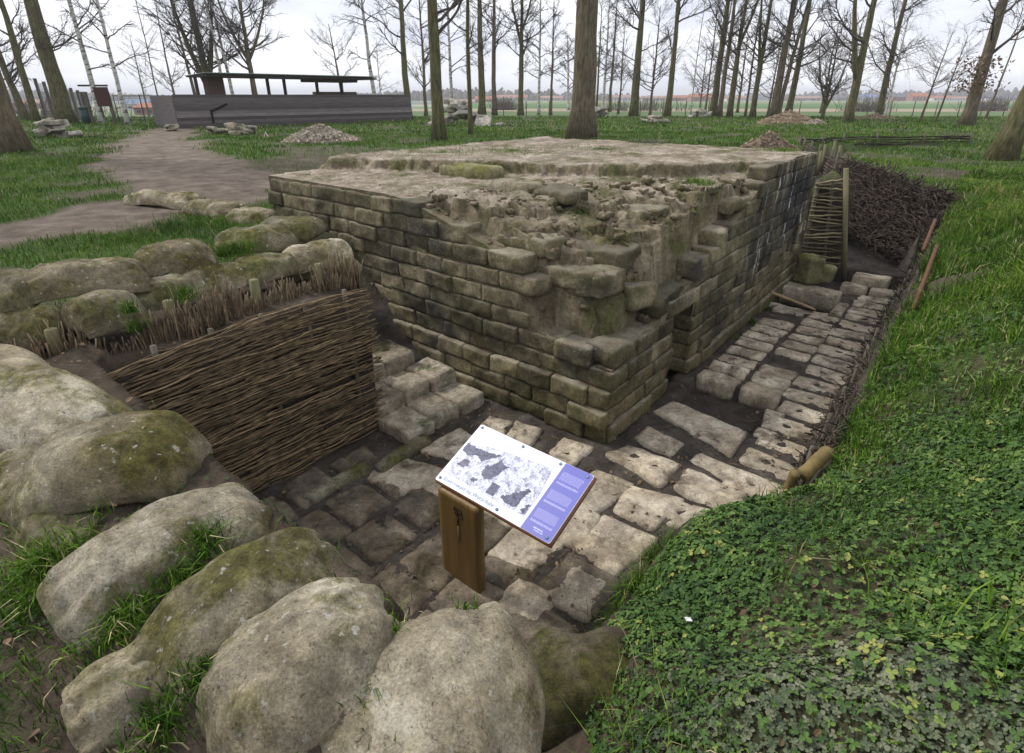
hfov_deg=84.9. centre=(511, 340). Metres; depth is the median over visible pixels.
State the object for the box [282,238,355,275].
sandbag
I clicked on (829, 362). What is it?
paving block
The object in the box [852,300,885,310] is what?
paving block
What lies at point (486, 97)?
house
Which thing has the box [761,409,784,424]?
edging stone
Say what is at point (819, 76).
bare tree
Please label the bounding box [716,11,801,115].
bare tree
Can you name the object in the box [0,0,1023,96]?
sky
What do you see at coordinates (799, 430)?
paving block
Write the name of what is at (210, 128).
concrete slab
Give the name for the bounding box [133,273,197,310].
sandbag
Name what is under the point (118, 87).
birch tree
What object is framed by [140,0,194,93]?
bare tree
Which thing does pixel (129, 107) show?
house
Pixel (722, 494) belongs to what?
paving block
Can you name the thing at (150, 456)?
sandbag
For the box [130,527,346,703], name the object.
sandbag
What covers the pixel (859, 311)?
paving block
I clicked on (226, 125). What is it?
concrete slab
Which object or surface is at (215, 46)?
birch tree
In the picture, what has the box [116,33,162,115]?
bare tree
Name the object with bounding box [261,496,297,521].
paving block
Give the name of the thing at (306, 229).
sandbag
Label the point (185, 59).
bare tree
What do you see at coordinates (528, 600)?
paving block
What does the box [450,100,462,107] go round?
concrete slab
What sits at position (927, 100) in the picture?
bare tree
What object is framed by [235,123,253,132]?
concrete slab
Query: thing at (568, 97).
birch tree
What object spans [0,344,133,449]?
sandbag
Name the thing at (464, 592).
paving block
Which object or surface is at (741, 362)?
paving block
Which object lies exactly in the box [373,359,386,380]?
stair block
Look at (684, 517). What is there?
paving block
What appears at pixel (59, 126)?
concrete slab
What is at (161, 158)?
path
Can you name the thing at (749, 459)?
paving block
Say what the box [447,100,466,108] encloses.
concrete slab
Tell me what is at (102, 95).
notice board
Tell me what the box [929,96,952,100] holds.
house
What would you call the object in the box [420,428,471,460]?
paving block
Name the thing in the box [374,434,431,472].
kerb stone
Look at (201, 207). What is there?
sandbag
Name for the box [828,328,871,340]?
paving block
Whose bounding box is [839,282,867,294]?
step block
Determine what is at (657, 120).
concrete slab
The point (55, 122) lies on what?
concrete slab
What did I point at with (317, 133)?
rubble heap
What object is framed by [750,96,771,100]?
house
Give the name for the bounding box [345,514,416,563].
paving block
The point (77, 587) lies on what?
sandbag
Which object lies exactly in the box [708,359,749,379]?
paving block
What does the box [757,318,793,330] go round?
paving block
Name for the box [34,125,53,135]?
concrete slab
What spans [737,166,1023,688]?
bank grass
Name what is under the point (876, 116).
earth mound
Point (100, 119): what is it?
birch tree
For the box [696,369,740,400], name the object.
paving block
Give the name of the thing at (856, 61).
bare tree
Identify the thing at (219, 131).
concrete slab
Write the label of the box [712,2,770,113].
bare tree
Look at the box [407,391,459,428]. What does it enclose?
stair block
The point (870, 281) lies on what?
step block
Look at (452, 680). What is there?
sandbag
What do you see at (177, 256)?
sandbag
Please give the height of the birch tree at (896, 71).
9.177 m
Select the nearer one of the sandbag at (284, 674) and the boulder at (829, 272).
the sandbag at (284, 674)
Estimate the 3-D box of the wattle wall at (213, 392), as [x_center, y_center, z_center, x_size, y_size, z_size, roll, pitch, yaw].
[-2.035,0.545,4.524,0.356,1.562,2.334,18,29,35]
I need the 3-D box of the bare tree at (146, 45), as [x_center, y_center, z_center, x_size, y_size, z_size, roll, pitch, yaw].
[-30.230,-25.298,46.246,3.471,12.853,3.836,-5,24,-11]
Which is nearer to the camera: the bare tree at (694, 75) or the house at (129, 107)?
the bare tree at (694, 75)
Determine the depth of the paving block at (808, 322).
7.93 m
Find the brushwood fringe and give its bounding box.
[3,247,364,358]
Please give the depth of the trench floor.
5.34 m
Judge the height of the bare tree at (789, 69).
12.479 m
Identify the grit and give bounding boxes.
[266,282,873,622]
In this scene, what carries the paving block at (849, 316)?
on the trench floor
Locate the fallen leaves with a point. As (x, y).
(742, 612)
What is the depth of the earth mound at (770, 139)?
17.69 m
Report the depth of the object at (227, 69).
40.92 m
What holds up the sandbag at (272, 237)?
on the sandbag at (310, 254)
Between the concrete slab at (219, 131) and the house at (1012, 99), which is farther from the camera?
the house at (1012, 99)
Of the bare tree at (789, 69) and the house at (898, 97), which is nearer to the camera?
the bare tree at (789, 69)
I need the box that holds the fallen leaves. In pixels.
[2,172,1022,751]
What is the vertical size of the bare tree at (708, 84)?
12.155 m
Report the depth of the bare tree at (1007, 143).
14.47 m
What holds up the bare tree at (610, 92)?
on the fields
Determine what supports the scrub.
on the fields
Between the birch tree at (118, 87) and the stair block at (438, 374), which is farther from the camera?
the birch tree at (118, 87)
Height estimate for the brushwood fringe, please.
0.613 m
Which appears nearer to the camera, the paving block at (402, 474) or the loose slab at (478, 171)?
the paving block at (402, 474)
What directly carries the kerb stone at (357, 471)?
on the trench floor
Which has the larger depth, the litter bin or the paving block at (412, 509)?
the litter bin
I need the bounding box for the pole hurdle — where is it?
[801,168,855,282]
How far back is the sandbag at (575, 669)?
2.40 m
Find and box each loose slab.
[439,163,504,179]
[489,177,544,191]
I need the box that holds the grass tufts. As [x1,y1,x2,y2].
[0,143,818,752]
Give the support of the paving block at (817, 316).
on the trench floor
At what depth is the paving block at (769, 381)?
6.32 m
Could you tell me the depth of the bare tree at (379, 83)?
60.59 m
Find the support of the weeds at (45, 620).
on the ground at (98, 368)
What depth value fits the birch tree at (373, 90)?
41.20 m
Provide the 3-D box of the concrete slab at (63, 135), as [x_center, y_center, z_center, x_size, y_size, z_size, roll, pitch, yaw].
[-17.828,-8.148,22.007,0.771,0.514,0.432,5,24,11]
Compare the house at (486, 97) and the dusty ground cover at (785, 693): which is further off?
the house at (486, 97)
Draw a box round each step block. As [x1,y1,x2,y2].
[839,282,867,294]
[851,272,891,288]
[868,287,896,298]
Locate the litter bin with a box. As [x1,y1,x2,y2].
[78,106,90,123]
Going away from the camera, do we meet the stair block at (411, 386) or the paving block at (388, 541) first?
the paving block at (388, 541)
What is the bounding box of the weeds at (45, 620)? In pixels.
[0,404,399,677]
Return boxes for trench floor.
[201,164,955,633]
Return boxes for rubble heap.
[281,123,360,143]
[803,118,826,124]
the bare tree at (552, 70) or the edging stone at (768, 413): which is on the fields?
the bare tree at (552, 70)
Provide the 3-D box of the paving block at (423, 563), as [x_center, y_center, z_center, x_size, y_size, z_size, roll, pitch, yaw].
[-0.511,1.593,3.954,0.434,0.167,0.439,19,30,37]
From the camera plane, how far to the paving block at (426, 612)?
3.51 m
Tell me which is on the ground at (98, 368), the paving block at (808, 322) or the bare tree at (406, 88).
the bare tree at (406, 88)
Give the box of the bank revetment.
[780,239,930,488]
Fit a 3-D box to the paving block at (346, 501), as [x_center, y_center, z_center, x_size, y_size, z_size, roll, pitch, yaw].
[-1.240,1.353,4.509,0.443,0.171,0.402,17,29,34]
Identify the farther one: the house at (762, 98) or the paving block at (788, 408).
the house at (762, 98)
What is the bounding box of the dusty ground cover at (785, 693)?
[610,526,1023,752]
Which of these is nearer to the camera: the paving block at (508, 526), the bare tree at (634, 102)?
the paving block at (508, 526)
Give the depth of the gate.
35.31 m
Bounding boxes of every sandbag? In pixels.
[0,268,39,312]
[0,305,67,351]
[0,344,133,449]
[0,443,98,553]
[11,410,212,529]
[23,256,150,304]
[36,482,271,653]
[60,640,155,752]
[61,289,154,339]
[122,189,205,209]
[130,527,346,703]
[133,238,217,277]
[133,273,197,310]
[181,198,243,217]
[181,261,249,296]
[195,577,399,752]
[214,224,298,252]
[225,206,276,224]
[231,252,299,286]
[259,216,328,242]
[275,260,362,283]
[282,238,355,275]
[318,706,373,752]
[366,601,545,752]
[527,626,633,751]
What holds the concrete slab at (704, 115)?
on the ground at (98, 368)
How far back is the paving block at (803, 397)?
6.01 m
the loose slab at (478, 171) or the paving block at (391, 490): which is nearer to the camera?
the paving block at (391, 490)
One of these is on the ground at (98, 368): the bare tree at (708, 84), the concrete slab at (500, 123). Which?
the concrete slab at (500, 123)
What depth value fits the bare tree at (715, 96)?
44.13 m
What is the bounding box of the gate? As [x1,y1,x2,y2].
[112,95,154,121]
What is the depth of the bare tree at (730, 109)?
42.03 m
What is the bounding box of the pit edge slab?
[768,302,827,315]
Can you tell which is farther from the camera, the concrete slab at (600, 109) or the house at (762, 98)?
the house at (762, 98)
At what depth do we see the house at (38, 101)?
273.44 m
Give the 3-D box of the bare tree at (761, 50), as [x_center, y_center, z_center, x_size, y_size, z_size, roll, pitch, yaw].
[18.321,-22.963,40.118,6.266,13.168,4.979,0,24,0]
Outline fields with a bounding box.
[11,100,1014,116]
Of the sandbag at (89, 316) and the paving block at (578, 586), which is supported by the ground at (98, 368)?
the sandbag at (89, 316)
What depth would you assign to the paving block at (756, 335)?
7.51 m
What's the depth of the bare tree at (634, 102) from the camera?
43.98 m
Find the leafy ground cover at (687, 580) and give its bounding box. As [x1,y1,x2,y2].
[586,256,1023,752]
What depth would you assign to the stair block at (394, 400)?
5.54 m
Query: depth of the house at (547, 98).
510.57 m
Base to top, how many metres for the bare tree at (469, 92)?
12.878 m
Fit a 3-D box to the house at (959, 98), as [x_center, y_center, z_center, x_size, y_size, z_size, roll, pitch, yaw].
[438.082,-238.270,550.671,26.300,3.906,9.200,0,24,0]
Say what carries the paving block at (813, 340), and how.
on the trench floor
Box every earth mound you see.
[739,130,804,150]
[755,109,812,123]
[855,113,900,119]
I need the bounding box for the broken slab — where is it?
[653,401,747,457]
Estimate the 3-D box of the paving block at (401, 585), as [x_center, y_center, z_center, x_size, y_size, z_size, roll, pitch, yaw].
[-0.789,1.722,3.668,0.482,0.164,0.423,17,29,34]
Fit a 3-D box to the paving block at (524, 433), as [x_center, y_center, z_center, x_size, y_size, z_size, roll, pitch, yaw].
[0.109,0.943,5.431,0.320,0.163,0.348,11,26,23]
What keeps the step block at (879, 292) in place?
on the trench floor
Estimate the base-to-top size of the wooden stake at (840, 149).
0.664 m
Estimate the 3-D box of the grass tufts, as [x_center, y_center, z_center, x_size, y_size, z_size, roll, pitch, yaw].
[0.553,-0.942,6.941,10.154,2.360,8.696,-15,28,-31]
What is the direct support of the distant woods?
on the fields
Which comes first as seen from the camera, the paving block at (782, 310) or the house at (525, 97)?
the paving block at (782, 310)
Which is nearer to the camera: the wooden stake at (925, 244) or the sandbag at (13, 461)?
the sandbag at (13, 461)
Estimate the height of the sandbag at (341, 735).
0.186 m
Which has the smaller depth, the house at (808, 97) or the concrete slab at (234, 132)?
the concrete slab at (234, 132)
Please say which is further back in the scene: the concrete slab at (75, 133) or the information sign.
the concrete slab at (75, 133)
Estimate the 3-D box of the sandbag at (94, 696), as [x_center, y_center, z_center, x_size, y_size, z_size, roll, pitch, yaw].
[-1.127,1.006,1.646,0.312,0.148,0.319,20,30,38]
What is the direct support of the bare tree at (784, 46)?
on the ground at (98, 368)
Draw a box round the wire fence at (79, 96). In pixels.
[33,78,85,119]
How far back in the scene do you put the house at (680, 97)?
437.10 m
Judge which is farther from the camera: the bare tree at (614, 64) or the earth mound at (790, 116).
the bare tree at (614, 64)
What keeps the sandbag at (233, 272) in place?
on the ground at (98, 368)
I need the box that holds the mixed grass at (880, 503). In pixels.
[552,250,1023,752]
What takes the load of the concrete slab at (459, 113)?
on the concrete slab
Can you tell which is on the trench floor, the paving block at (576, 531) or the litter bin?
the paving block at (576, 531)
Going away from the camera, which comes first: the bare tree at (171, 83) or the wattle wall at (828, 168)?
the wattle wall at (828, 168)
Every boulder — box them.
[793,253,825,284]
[821,263,836,282]
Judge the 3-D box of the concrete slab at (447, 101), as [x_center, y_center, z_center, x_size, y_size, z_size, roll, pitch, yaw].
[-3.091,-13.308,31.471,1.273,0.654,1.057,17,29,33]
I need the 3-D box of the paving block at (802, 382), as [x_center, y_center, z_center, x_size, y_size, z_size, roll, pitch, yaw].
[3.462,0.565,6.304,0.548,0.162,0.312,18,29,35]
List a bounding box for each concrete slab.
[33,122,50,130]
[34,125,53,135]
[36,119,68,125]
[47,128,65,134]
[53,123,69,128]
[53,133,67,137]
[67,130,82,137]
[168,125,179,129]
[206,126,221,133]
[214,129,227,133]
[224,122,234,130]
[228,126,238,129]
[228,130,240,134]
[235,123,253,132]
[245,125,255,133]
[443,98,467,109]
[444,107,455,112]
[444,116,454,122]
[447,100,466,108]
[448,110,467,117]
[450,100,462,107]
[474,115,491,125]
[491,122,505,125]
[595,106,607,113]
[652,115,662,118]
[652,119,663,122]
[698,112,711,117]
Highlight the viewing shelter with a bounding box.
[149,72,411,128]
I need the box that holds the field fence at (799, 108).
[503,101,1007,115]
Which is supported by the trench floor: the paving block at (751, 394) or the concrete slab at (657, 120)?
the paving block at (751, 394)
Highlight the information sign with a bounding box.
[435,425,596,593]
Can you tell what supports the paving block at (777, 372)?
on the trench floor
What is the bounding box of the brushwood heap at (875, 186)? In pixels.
[831,152,962,263]
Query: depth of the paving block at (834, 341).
7.33 m
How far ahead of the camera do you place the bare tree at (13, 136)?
16.51 m
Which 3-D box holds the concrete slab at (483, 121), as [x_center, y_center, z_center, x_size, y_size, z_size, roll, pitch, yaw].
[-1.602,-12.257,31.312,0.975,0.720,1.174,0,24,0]
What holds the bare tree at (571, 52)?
on the fields
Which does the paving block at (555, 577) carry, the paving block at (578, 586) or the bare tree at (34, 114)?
the paving block at (578, 586)
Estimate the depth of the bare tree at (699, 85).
61.49 m
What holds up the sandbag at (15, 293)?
on the sandbag at (18, 326)
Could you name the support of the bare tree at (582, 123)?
on the ground at (98, 368)
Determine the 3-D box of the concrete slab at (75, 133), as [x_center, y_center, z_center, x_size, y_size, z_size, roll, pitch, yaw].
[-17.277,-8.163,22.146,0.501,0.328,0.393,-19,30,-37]
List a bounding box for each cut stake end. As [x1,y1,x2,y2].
[783,469,800,492]
[797,446,835,481]
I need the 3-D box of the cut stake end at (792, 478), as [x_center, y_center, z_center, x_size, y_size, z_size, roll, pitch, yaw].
[2.007,1.006,4.011,0.083,0.179,0.097,0,24,0]
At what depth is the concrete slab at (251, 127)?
24.07 m
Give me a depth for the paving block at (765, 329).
7.73 m
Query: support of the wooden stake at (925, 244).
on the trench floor
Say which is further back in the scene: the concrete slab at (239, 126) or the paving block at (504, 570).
the concrete slab at (239, 126)
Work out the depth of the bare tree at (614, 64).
51.85 m
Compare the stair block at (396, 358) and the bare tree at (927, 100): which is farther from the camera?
the bare tree at (927, 100)
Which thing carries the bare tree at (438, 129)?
on the ground at (98, 368)
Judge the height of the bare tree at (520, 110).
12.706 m
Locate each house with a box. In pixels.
[12,99,47,108]
[119,99,150,109]
[132,103,153,114]
[458,99,474,103]
[474,96,491,102]
[496,95,515,100]
[515,95,527,100]
[540,96,562,100]
[612,95,630,100]
[640,96,665,100]
[672,95,687,100]
[687,94,711,100]
[724,96,749,100]
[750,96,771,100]
[794,96,821,100]
[821,95,848,100]
[857,94,877,100]
[886,94,906,100]
[905,93,927,100]
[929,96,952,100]
[952,97,966,100]
[981,96,1017,100]
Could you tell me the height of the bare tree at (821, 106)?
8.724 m
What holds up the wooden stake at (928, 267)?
on the ground at (98, 368)
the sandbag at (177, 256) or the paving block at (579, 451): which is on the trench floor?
the paving block at (579, 451)
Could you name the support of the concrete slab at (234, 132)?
on the ground at (98, 368)
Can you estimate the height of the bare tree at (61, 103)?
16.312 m
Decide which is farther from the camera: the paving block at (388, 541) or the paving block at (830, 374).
the paving block at (830, 374)
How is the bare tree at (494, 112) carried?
on the fields
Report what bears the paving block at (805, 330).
on the trench floor
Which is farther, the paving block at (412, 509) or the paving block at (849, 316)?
the paving block at (849, 316)
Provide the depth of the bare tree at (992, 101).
37.58 m
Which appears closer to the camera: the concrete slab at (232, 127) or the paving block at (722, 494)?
the paving block at (722, 494)
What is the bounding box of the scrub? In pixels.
[12,96,1014,116]
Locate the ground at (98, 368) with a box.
[0,116,1023,752]
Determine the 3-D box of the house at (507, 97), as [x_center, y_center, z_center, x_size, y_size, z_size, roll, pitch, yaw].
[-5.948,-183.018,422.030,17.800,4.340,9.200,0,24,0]
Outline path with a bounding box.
[0,127,276,249]
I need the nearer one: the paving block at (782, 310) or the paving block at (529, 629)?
the paving block at (529, 629)
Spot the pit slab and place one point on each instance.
(822, 299)
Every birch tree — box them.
[16,0,121,123]
[46,0,166,125]
[176,0,240,72]
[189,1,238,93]
[330,0,398,94]
[418,0,485,113]
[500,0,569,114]
[544,32,574,109]
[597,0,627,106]
[696,0,749,67]
[846,0,950,115]
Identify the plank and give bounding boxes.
[769,290,815,310]
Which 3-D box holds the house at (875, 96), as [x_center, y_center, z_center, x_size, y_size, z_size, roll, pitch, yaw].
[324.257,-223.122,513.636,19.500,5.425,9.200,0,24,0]
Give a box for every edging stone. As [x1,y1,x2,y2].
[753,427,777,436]
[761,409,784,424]
[762,419,775,424]
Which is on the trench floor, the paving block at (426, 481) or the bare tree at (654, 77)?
the paving block at (426, 481)
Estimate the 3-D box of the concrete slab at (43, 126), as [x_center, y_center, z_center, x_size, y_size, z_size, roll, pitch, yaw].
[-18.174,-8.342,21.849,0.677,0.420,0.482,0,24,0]
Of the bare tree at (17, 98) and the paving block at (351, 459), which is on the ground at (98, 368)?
the bare tree at (17, 98)
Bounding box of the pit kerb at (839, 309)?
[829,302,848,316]
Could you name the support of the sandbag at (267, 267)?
on the sandbag at (233, 272)
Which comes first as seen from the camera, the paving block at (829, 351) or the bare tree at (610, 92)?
the paving block at (829, 351)
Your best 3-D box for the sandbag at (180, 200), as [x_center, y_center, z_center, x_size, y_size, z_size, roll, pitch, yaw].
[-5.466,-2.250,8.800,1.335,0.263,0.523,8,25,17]
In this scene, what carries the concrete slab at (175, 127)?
on the concrete slab
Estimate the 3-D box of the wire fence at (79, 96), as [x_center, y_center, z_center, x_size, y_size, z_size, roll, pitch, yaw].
[-30.262,-16.306,37.908,7.043,2.755,1.456,19,30,37]
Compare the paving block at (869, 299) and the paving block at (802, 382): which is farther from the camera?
the paving block at (869, 299)
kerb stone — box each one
[303,462,370,503]
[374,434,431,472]
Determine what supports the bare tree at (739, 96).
on the fields
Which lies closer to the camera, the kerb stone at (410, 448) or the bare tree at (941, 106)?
the kerb stone at (410, 448)
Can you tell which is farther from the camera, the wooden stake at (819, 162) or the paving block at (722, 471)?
the wooden stake at (819, 162)
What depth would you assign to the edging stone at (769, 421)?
5.54 m
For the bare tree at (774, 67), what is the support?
on the fields
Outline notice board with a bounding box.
[77,85,117,123]
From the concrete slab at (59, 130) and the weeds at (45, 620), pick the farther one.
the concrete slab at (59, 130)
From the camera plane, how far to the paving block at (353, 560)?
3.90 m
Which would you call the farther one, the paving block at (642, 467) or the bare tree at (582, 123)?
the bare tree at (582, 123)
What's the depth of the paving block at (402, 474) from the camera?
4.78 m
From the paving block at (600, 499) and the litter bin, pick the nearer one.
the paving block at (600, 499)
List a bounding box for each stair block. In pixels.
[372,339,414,375]
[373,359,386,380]
[374,381,404,421]
[378,406,434,443]
[382,370,429,406]
[406,357,455,391]
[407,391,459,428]
[432,381,483,414]
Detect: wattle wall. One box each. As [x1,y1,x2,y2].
[108,288,389,492]
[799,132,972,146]
[801,139,839,176]
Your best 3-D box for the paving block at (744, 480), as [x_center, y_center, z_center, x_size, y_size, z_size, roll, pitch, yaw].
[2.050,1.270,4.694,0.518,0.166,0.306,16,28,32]
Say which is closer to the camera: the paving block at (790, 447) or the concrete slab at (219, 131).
the paving block at (790, 447)
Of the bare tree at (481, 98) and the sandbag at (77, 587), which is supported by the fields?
the bare tree at (481, 98)
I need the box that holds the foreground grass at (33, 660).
[0,400,395,752]
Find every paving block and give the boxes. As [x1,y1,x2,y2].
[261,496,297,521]
[282,466,336,509]
[293,510,351,544]
[325,485,390,528]
[329,446,379,472]
[337,544,375,578]
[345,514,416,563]
[366,459,442,496]
[372,564,434,617]
[374,481,399,499]
[393,488,439,530]
[400,534,452,591]
[412,470,440,495]
[416,609,432,618]
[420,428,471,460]
[429,578,503,611]
[478,416,511,434]
[484,510,512,528]
[484,512,510,554]
[485,554,546,585]
[488,527,563,571]
[498,578,552,619]
[506,421,541,446]
[510,610,579,643]
[539,552,619,618]
[549,437,593,466]
[549,563,605,622]
[557,503,599,548]
[574,515,657,576]
[582,470,633,513]
[605,445,679,487]
[613,485,683,530]
[634,426,683,456]
[666,502,691,518]
[666,505,716,528]
[673,468,747,509]
[691,453,742,480]
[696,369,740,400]
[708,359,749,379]
[715,491,743,501]
[717,354,757,369]
[722,468,787,497]
[726,345,766,360]
[734,336,773,351]
[738,382,781,410]
[739,447,798,479]
[742,330,777,343]
[750,323,787,337]
[750,371,790,392]
[755,436,807,460]
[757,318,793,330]
[758,364,798,379]
[761,416,819,441]
[772,305,804,315]
[774,347,810,361]
[776,400,824,425]
[780,340,817,353]
[782,388,834,408]
[788,333,824,345]
[792,375,842,394]
[795,326,829,337]
[800,318,831,330]
[805,364,848,384]
[807,313,838,322]
[811,354,855,373]
[816,344,860,361]
[825,336,864,350]
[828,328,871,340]
[839,320,875,332]
[845,313,879,323]
[847,307,880,318]
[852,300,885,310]
[858,295,890,303]
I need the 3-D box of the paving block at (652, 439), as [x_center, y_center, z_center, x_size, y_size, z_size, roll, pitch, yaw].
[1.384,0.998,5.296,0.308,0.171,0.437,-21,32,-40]
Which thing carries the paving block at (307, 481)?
on the trench floor
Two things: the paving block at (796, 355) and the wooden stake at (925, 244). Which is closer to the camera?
the paving block at (796, 355)
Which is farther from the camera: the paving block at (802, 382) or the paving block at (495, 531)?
the paving block at (802, 382)
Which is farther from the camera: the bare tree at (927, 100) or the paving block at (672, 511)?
the bare tree at (927, 100)
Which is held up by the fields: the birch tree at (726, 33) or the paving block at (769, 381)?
the birch tree at (726, 33)
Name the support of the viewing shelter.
on the ground at (98, 368)
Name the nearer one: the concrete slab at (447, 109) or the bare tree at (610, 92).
the concrete slab at (447, 109)
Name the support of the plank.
on the pit edge slab
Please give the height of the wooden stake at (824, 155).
0.684 m
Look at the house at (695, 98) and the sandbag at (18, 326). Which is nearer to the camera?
the sandbag at (18, 326)
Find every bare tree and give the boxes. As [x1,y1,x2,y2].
[0,0,41,120]
[0,11,40,119]
[0,71,33,153]
[22,0,98,122]
[114,0,165,94]
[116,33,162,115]
[125,0,260,82]
[135,0,222,93]
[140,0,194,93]
[168,0,289,94]
[306,15,361,91]
[339,0,412,118]
[368,39,402,94]
[390,0,449,115]
[422,0,522,134]
[427,0,481,140]
[462,0,494,114]
[465,0,527,115]
[488,0,566,115]
[524,0,574,114]
[558,0,598,80]
[565,0,597,138]
[595,0,630,106]
[597,0,631,111]
[603,0,678,115]
[605,10,644,113]
[617,0,696,114]
[656,0,731,116]
[679,4,721,114]
[681,33,728,107]
[691,0,718,109]
[699,0,753,115]
[701,0,766,116]
[707,0,756,116]
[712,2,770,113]
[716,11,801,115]
[720,0,804,117]
[721,35,756,112]
[741,8,829,115]
[747,0,805,117]
[755,0,858,113]
[756,28,790,89]
[766,0,844,111]
[790,27,896,118]
[804,0,894,122]
[804,24,849,112]
[858,0,932,114]
[910,20,971,121]
[934,23,983,122]
[949,0,1023,125]
[982,85,1023,160]
[984,0,1023,119]
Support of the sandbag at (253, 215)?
on the ground at (98, 368)
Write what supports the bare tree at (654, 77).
on the fields
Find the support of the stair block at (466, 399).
on the trench floor
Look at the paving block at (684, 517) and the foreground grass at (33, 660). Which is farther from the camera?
the paving block at (684, 517)
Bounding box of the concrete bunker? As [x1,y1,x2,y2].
[268,136,818,443]
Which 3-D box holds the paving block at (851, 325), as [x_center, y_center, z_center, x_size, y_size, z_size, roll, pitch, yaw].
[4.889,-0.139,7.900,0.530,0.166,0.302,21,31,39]
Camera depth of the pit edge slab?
8.51 m
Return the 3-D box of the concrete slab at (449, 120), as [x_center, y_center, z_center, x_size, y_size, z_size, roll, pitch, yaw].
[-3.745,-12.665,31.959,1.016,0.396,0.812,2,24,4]
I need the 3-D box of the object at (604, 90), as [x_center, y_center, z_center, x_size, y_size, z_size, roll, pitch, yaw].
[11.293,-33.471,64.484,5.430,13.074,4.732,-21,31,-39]
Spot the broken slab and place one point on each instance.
(726, 439)
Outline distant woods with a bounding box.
[8,87,1020,101]
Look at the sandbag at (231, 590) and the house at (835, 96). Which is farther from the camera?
the house at (835, 96)
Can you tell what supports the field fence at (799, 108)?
on the fields
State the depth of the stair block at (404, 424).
5.34 m
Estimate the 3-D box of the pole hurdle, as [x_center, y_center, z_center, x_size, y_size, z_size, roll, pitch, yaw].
[5.422,-1.914,9.457,0.825,1.961,0.332,6,24,12]
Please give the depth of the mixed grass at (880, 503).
2.70 m
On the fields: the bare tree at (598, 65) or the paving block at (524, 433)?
the bare tree at (598, 65)
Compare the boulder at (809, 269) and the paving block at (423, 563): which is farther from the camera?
the boulder at (809, 269)
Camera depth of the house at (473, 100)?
475.80 m
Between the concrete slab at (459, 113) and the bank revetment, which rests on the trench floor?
the bank revetment
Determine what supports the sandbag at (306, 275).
on the ground at (98, 368)
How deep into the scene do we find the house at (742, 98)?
510.57 m
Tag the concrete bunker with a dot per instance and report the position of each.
(620, 299)
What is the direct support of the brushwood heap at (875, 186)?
on the trench floor
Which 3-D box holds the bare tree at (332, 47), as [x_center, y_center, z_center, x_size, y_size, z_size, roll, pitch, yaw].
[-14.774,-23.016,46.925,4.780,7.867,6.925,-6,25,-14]
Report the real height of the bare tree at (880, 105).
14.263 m
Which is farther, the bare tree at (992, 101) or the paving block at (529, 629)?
the bare tree at (992, 101)
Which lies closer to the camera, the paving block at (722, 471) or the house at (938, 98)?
the paving block at (722, 471)
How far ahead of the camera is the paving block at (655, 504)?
4.42 m
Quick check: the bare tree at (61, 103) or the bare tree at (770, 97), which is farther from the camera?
the bare tree at (770, 97)
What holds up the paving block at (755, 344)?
on the trench floor
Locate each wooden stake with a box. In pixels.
[816,151,822,175]
[820,144,826,170]
[831,141,836,168]
[837,145,841,170]
[911,244,938,310]
[921,219,936,251]
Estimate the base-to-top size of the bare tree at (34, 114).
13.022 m
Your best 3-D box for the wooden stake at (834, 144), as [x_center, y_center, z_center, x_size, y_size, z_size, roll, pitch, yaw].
[8.443,-4.845,14.728,0.100,0.783,0.086,6,24,14]
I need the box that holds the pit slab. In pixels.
[778,281,842,312]
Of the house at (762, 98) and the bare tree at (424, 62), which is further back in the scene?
the house at (762, 98)
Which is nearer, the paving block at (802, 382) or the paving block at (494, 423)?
the paving block at (494, 423)
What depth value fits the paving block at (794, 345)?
7.22 m
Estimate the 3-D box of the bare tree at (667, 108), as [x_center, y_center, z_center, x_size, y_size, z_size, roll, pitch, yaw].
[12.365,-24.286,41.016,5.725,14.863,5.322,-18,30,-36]
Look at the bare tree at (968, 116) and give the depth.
30.71 m
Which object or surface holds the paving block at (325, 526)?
on the trench floor
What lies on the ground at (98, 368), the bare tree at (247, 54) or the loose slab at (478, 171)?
the bare tree at (247, 54)
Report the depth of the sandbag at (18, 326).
3.60 m
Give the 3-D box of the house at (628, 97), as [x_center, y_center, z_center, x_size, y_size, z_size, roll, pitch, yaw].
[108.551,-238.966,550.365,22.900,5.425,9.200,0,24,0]
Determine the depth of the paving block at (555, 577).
3.76 m
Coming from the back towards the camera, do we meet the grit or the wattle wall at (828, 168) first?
the wattle wall at (828, 168)
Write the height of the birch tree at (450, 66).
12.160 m

